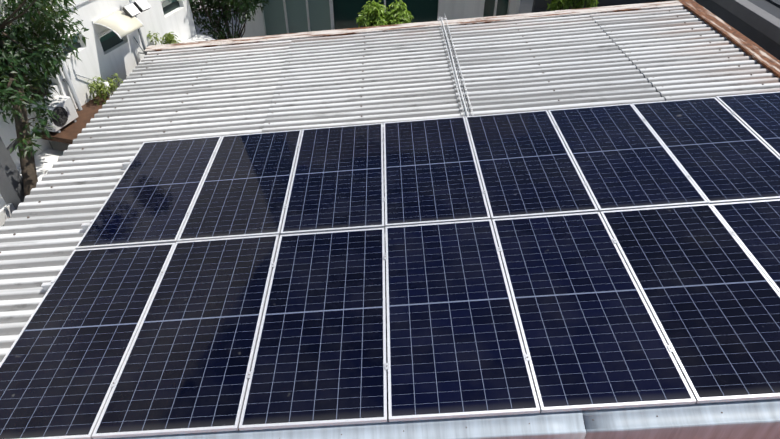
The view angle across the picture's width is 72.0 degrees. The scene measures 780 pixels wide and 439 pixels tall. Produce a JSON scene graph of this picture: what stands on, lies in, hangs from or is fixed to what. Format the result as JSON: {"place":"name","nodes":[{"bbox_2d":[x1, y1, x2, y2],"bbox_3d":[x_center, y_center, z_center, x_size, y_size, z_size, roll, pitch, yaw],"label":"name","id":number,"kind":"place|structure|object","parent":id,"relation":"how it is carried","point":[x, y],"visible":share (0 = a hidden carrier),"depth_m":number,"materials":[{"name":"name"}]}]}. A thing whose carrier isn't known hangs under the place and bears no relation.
{"place":"outdoors","nodes":[
{"label":"outdoors","id":0,"kind":"place"},
{"bbox_2d":[0,10,763,252],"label":"roof bolts","id":1,"kind":"object","parent":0,"point":[361,96],"visible":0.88,"depth_m":7.79,"materials":[{"name":"grey metal"}]},
{"bbox_2d":[191,0,585,436],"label":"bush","id":2,"kind":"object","parent":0,"point":[526,6],"depth_m":19.05,"materials":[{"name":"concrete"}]},
{"bbox_2d":[0,137,24,209],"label":"wall","id":3,"kind":"structure","parent":2,"relation":"on","point":[11,187],"depth_m":7.03,"materials":[{"name":"white paint"}]},
{"bbox_2d":[0,0,88,195],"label":"tree","id":4,"kind":"object","parent":2,"relation":"on","point":[49,32],"depth_m":7.12,"materials":[{"name":"green plant"}]},
{"bbox_2d":[0,0,214,226],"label":"house","id":5,"kind":"structure","parent":2,"relation":"on","point":[118,41],"depth_m":8.78,"materials":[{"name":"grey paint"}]},
{"bbox_2d":[88,73,122,105],"bbox_3d":[-4.764,-2.164,9.013,0.458,0.591,0.778,-1,39,-1],"label":"shrub","id":6,"kind":"object","parent":5,"relation":"on","point":[98,88],"visible":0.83,"depth_m":8.84,"materials":[{"name":"green plant"}]},
{"bbox_2d":[103,81,112,97],"bbox_3d":[-4.721,-2.061,9.096,0.067,0.560,0.070,-1,39,-1],"label":"flower","id":7,"kind":"object","parent":5,"relation":"on","point":[107,84],"visible":0.31,"depth_m":8.97,"materials":[{"name":"white plant"}]},
{"bbox_2d":[147,31,180,44],"bbox_3d":[-4.247,-3.358,10.144,0.681,0.400,0.391,7,40,8],"label":"bush","id":8,"kind":"object","parent":5,"relation":"on","point":[169,38],"visible":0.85,"depth_m":10.05,"materials":[{"name":"green plant"}]},
{"bbox_3d":[0.597,-0.927,6.737,9.480,0.274,7.640,-4,39,2],"label":"roof","id":9,"kind":"object","parent":5,"relation":"attached to","visible":0},
{"bbox_2d":[0,39,291,362],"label":"roof sheet","id":10,"kind":"object","parent":9,"relation":"on","point":[231,91],"visible":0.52,"depth_m":7.20,"materials":[{"name":"paint"}]},
{"bbox_2d":[0,243,174,438],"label":"panel","id":11,"kind":"object","parent":10,"relation":"on","point":[62,362],"visible":0.87,"depth_m":4.34,"materials":[{"name":"glass"},{"name":"silicon"},{"name":"aluminium"}]},
{"bbox_2d":[75,136,221,249],"bbox_3d":[-2.609,-0.374,6.046,1.010,0.036,2.000,-4,39,2],"label":"panel","id":12,"kind":"object","parent":10,"relation":"on","point":[150,199],"visible":0.86,"depth_m":5.88,"materials":[{"name":"glass"},{"name":"silicon"},{"name":"aluminium"}]},
{"bbox_2d":[92,234,278,438],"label":"panel","id":13,"kind":"object","parent":10,"relation":"on","point":[186,367],"visible":0.95,"depth_m":4.23,"materials":[{"name":"glass"},{"name":"silicon"},{"name":"aluminium"}]},
{"bbox_2d":[177,130,301,241],"bbox_3d":[-1.593,-0.448,6.009,1.010,0.035,2.000,-4,39,2],"label":"panel","id":14,"kind":"object","parent":10,"relation":"on","point":[244,189],"visible":0.86,"depth_m":5.84,"materials":[{"name":"glass"},{"name":"silicon"},{"name":"aluminium"}]},
{"bbox_2d":[41,142,500,376],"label":"panel clamps","id":15,"kind":"object","parent":10,"relation":"on","point":[45,286],"visible":0.15,"depth_m":5.59,"materials":[{"name":"silver metal"}]},
{"bbox_2d":[262,27,460,416],"bbox_3d":[-0.292,-0.957,6.627,2.760,0.052,7.640,-4,39,2],"label":"roof sheet","id":16,"kind":"object","parent":9,"relation":"on","point":[405,75],"visible":0.29,"depth_m":7.92,"materials":[{"name":"paint"}]},
{"bbox_2d":[239,228,386,430],"bbox_3d":[-0.539,0.760,4.409,1.010,0.035,2.000,-4,39,2],"label":"panel","id":17,"kind":"object","parent":16,"relation":"on","point":[319,359],"visible":0.95,"depth_m":4.19,"materials":[{"name":"glass"},{"name":"silicon"},{"name":"aluminium"}]},
{"bbox_2d":[280,123,384,234],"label":"panel","id":18,"kind":"object","parent":16,"relation":"on","point":[337,182],"visible":0.95,"depth_m":5.80,"materials":[{"name":"glass"},{"name":"silicon"},{"name":"aluminium"}]},
{"bbox_2d":[383,116,490,226],"bbox_3d":[0.441,-0.599,5.935,1.010,0.037,2.000,-4,39,2],"label":"panel","id":19,"kind":"object","parent":16,"relation":"on","point":[431,174],"visible":0.86,"depth_m":5.77,"materials":[{"name":"glass"},{"name":"silicon"},{"name":"aluminium"}]},
{"bbox_2d":[385,219,539,421],"bbox_3d":[0.477,0.682,4.368,1.010,0.035,2.000,-4,39,2],"label":"panel","id":20,"kind":"object","parent":16,"relation":"on","point":[455,347],"visible":1,"depth_m":4.14,"materials":[{"name":"glass"},{"name":"silicon"},{"name":"aluminium"}]},
{"bbox_2d":[104,399,779,438],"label":"gutter","id":21,"kind":"object","parent":9,"relation":"attached to","point":[754,419],"visible":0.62,"depth_m":3.57,"materials":[{"name":"paint"}]},
{"bbox_2d":[439,14,665,419],"bbox_3d":[2.299,-1.146,6.531,2.760,0.050,7.640,-4,39,2],"label":"roof sheet","id":22,"kind":"object","parent":9,"relation":"on","point":[583,60],"visible":0.29,"depth_m":7.83,"materials":[{"name":"paint"}]},
{"bbox_2d":[441,17,468,115],"bbox_3d":[0.960,-2.360,8.118,0.035,0.031,4.000,-4,39,2],"label":"conduit pipe","id":23,"kind":"object","parent":22,"relation":"on","point":[455,69],"visible":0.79,"depth_m":7.92,"materials":[{"name":"grey metal"}]},
{"bbox_2d":[437,13,473,116],"bbox_3d":[0.971,-2.486,8.260,0.170,0.062,3.880,-4,39,2],"label":"cable tray","id":24,"kind":"object","parent":22,"relation":"on","point":[446,43],"visible":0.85,"depth_m":7.96,"materials":[{"name":"silver metal"}]},
{"bbox_2d":[443,17,470,114],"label":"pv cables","id":25,"kind":"object","parent":24,"relation":"in","point":[458,71],"visible":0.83,"depth_m":7.89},
{"bbox_2d":[465,110,598,220],"bbox_3d":[1.457,-0.670,5.895,1.010,0.036,2.000,-4,39,2],"label":"panel","id":26,"kind":"object","parent":22,"relation":"on","point":[526,166],"visible":0.88,"depth_m":5.72,"materials":[{"name":"glass"},{"name":"silicon"},{"name":"aluminium"}]},
{"bbox_2d":[492,212,695,412],"bbox_3d":[1.495,0.610,4.335,1.010,0.035,2.000,-4,39,2],"label":"panel","id":27,"kind":"object","parent":22,"relation":"on","point":[592,336],"visible":0.95,"depth_m":4.11,"materials":[{"name":"glass"},{"name":"silicon"},{"name":"aluminium"}]},
{"bbox_2d":[548,104,707,211],"bbox_3d":[2.476,-0.743,5.859,1.010,0.035,2.000,-4,39,2],"label":"panel","id":28,"kind":"object","parent":22,"relation":"on","point":[622,157],"visible":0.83,"depth_m":5.69,"materials":[{"name":"glass"},{"name":"silicon"},{"name":"aluminium"}]},
{"bbox_2d":[600,204,779,402],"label":"panel","id":29,"kind":"object","parent":22,"relation":"on","point":[710,293],"visible":0.92,"depth_m":4.19,"materials":[{"name":"glass"},{"name":"silicon"},{"name":"aluminium"}]},
{"bbox_2d":[632,97,779,203],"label":"panel","id":30,"kind":"object","parent":22,"relation":"on","point":[719,151],"visible":0.81,"depth_m":5.71,"materials":[{"name":"glass"},{"name":"silicon"},{"name":"aluminium"}]},
{"bbox_2d":[710,199,779,292],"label":"panel","id":31,"kind":"object","parent":22,"relation":"on","point":[754,226],"visible":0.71,"depth_m":4.74,"materials":[{"name":"glass"},{"name":"silicon"},{"name":"aluminium"}]},
{"bbox_2d":[588,6,779,100],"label":"roof sheet","id":32,"kind":"object","parent":9,"relation":"on","point":[675,56],"visible":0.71,"depth_m":7.78,"materials":[{"name":"paint"}]},
{"bbox_2d":[716,91,779,157],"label":"panel","id":33,"kind":"object","parent":32,"relation":"on","point":[757,115],"visible":0.79,"depth_m":6.21,"materials":[{"name":"glass"},{"name":"silicon"},{"name":"aluminium"}]},
{"bbox_2d":[678,0,779,77],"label":"flashing","id":34,"kind":"object","parent":9,"relation":"attached to","point":[764,58],"visible":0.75,"depth_m":8.01,"materials":[{"name":"brown metal"}]},
{"bbox_2d":[189,0,268,39],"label":"tree","id":35,"kind":"object","parent":2,"relation":"on","point":[248,5],"depth_m":11.82,"materials":[{"name":"green plant"}]},
{"bbox_2d":[356,0,390,26],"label":"shrub","id":36,"kind":"object","parent":2,"relation":"on","point":[368,17],"depth_m":11.23,"materials":[{"name":"green plant"}]},
{"bbox_2d":[238,0,519,37],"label":"building","id":37,"kind":"structure","parent":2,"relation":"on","point":[276,17],"depth_m":13.80,"materials":[{"name":"white"}]},
{"bbox_2d":[384,0,415,24],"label":"shrub","id":38,"kind":"object","parent":2,"relation":"on","point":[401,16],"visible":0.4,"depth_m":11.32,"materials":[{"name":"green plant"}]},
{"bbox_2d":[545,0,598,10],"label":"shrub","id":39,"kind":"object","parent":2,"relation":"on","point":[564,4],"depth_m":11.81,"materials":[{"name":"green plant"}]},
{"bbox_2d":[532,0,661,12],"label":"dark louvre fence","id":40,"kind":"object","parent":2,"relation":"on","point":[540,6],"visible":0.08,"depth_m":12.44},
{"bbox_2d":[144,0,682,51],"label":"ridge cap","id":41,"kind":"object","parent":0,"point":[454,22],"visible":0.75,"depth_m":9.47,"materials":[{"name":"white metal"}]},
{"bbox_2d":[110,112,735,386],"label":"panel clamps","id":42,"kind":"object","parent":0,"point":[387,364],"visible":1,"depth_m":4.76,"materials":[{"name":"silver metal"}]},
{"bbox_2d":[662,0,779,59],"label":"house walls","id":43,"kind":"structure","parent":0,"point":[766,43],"depth_m":9.65,"materials":[{"name":"black paint"}]},
{"bbox_2d":[712,0,779,44],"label":"neighbouring roof","id":44,"kind":"structure","parent":43,"relation":"attached to","point":[764,22],"depth_m":9.37,"materials":[{"name":"grey metal"}]},
{"bbox_2d":[748,0,779,18],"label":"house roof","id":45,"kind":"structure","parent":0,"point":[771,7],"depth_m":9.77,"materials":[{"name":"grey metal"}]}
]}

